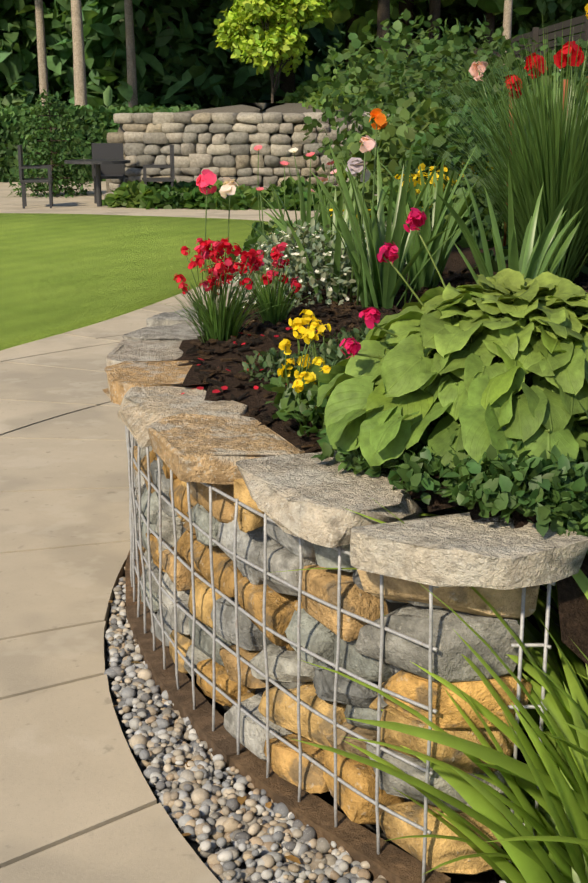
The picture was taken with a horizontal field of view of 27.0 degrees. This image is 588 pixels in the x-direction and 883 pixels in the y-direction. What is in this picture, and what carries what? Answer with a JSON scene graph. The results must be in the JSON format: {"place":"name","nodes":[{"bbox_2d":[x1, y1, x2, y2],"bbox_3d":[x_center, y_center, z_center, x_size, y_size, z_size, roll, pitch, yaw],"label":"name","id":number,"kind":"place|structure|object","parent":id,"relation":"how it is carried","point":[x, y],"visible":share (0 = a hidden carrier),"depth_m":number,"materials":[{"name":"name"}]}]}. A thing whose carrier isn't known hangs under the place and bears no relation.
{"place":"outdoors","nodes":[
{"label":"outdoors","id":0,"kind":"place"},
{"bbox_2d":[0,213,277,350],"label":"lawn","id":1,"kind":"structure","parent":0,"point":[61,273],"depth_m":11.17,"materials":[{"name":"green plant"}]},
{"bbox_2d":[215,596,416,858],"bbox_3d":[-0.175,0.212,3.352,0.308,0.660,2.405,-4,15,-13],"label":"gabion","id":2,"kind":"object","parent":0,"point":[327,797],"visible":0.02,"depth_m":2.46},
{"bbox_2d":[154,498,558,882],"bbox_3d":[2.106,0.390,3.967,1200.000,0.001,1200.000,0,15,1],"label":"ground","id":3,"kind":"structure","parent":0,"point":[491,876],"depth_m":2.85,"materials":[{"name":"brown soil"}]},
{"bbox_2d":[5,88,93,197],"bbox_3d":[-4.176,-5.049,21.073,1.605,1.964,1.581,0,15,1],"label":"patio shrub","id":4,"kind":"object","parent":3,"relation":"on","point":[45,151],"depth_m":20.95,"materials":[{"name":"green plant"}]},
{"bbox_2d":[0,103,198,181],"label":"hedge","id":5,"kind":"object","parent":3,"relation":"on","point":[96,124],"visible":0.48,"depth_m":25.55,"materials":[{"name":"green plant"}]},
{"bbox_2d":[104,567,386,882],"bbox_3d":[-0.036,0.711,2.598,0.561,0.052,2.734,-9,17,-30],"label":"pebbles","id":6,"kind":"object","parent":3,"relation":"on","point":[189,802],"visible":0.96,"depth_m":2.50,"materials":[{"name":"grey gravel"}]},
{"bbox_2d":[104,103,389,198],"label":"stone wall","id":7,"kind":"structure","parent":3,"relation":"on","point":[220,142],"depth_m":19.74,"materials":[{"name":"beige stone"}]},
{"bbox_2d":[1,0,540,107],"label":"tree trunks","id":8,"kind":"object","parent":3,"relation":"on","point":[434,9],"visible":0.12,"depth_m":31.80,"materials":[{"name":"brown plant"}]},
{"bbox_2d":[0,0,587,109],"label":"tree foliage","id":9,"kind":"object","parent":8,"relation":"attached to","point":[217,38],"visible":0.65,"depth_m":35.46,"materials":[{"name":"green plant"}]},
{"bbox_2d":[125,547,450,882],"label":"soil strip","id":10,"kind":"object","parent":3,"relation":"on","point":[390,863],"depth_m":2.55,"materials":[{"name":"brown soil"}]},
{"bbox_2d":[125,425,555,882],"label":"wire mesh","id":11,"kind":"object","parent":10,"relation":"on","point":[135,532],"visible":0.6,"depth_m":2.47,"materials":[{"name":"silver metal"}]},
{"bbox_2d":[133,384,539,874],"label":"gabion stones","id":12,"kind":"object","parent":3,"relation":"on","point":[403,675],"visible":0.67,"depth_m":2.35,"materials":[{"name":"stone"}]},
{"bbox_2d":[103,307,587,589],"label":"cap stones","id":13,"kind":"object","parent":12,"relation":"on","point":[190,434],"visible":0.81,"depth_m":2.30,"materials":[{"name":"grey stone"}]},
{"bbox_2d":[102,9,587,278],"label":"planting","id":14,"kind":"object","parent":3,"relation":"on","point":[388,89],"depth_m":12.05,"materials":[{"name":"green plant"}]},
{"bbox_2d":[270,459,587,882],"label":"strap leaves","id":15,"kind":"object","parent":3,"relation":"on","point":[555,850],"visible":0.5,"depth_m":2.07,"materials":[{"name":"green plant"}]},
{"bbox_2d":[474,13,587,72],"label":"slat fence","id":16,"kind":"object","parent":3,"relation":"on","point":[536,32],"visible":0.23,"depth_m":18.83,"materials":[{"name":"brown wood"}]},
{"bbox_2d":[173,239,587,664],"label":"bed soil","id":17,"kind":"structure","parent":0,"point":[573,606],"depth_m":3.08,"materials":[{"name":"brown soil"}]},
{"bbox_2d":[160,237,316,342],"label":"flowers","id":18,"kind":"object","parent":17,"relation":"on","point":[217,316],"depth_m":3.65,"materials":[{"name":"red plant"}]},
{"bbox_2d":[227,145,406,307],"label":"flowering plants","id":19,"kind":"object","parent":17,"relation":"on","point":[315,248],"depth_m":4.46,"materials":[{"name":"white plant"}]},
{"bbox_2d":[181,309,587,553],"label":"ground cover","id":20,"kind":"object","parent":17,"relation":"on","point":[544,489],"depth_m":2.23,"materials":[{"name":"green plant"}]},
{"bbox_2d":[185,269,587,577],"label":"mulch chips","id":21,"kind":"object","parent":17,"relation":"on","point":[268,328],"visible":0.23,"depth_m":3.65,"materials":[{"name":"brown wood"}]},
{"bbox_2d":[196,108,587,308],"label":"flowering plants","id":22,"kind":"object","parent":17,"relation":"on","point":[378,283],"depth_m":4.17,"materials":[{"name":"green plant"}]},
{"bbox_2d":[314,207,587,469],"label":"leaf plant","id":23,"kind":"object","parent":17,"relation":"on","point":[555,400],"depth_m":2.32,"materials":[{"name":"green plant"}]},
{"bbox_2d":[398,4,587,282],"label":"fountain grass","id":24,"kind":"object","parent":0,"point":[553,158],"depth_m":4.03,"materials":[{"name":"green plant"}]},
{"label":"path joint bed","id":25,"kind":"object","parent":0,"visible":0},
{"bbox_2d":[0,181,343,882],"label":"path slabs","id":26,"kind":"structure","parent":25,"relation":"on","point":[78,803],"depth_m":3.46,"materials":[{"name":"concrete"}]},
{"bbox_2d":[17,143,174,208],"bbox_3d":[-2.973,-4.112,19.000,2.360,0.970,1.680,0,15,1],"label":"outdoor furniture","id":27,"kind":"object","parent":26,"relation":"on","point":[107,161],"visible":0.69,"depth_m":18.69,"materials":[{"name":"grey"}]}
]}

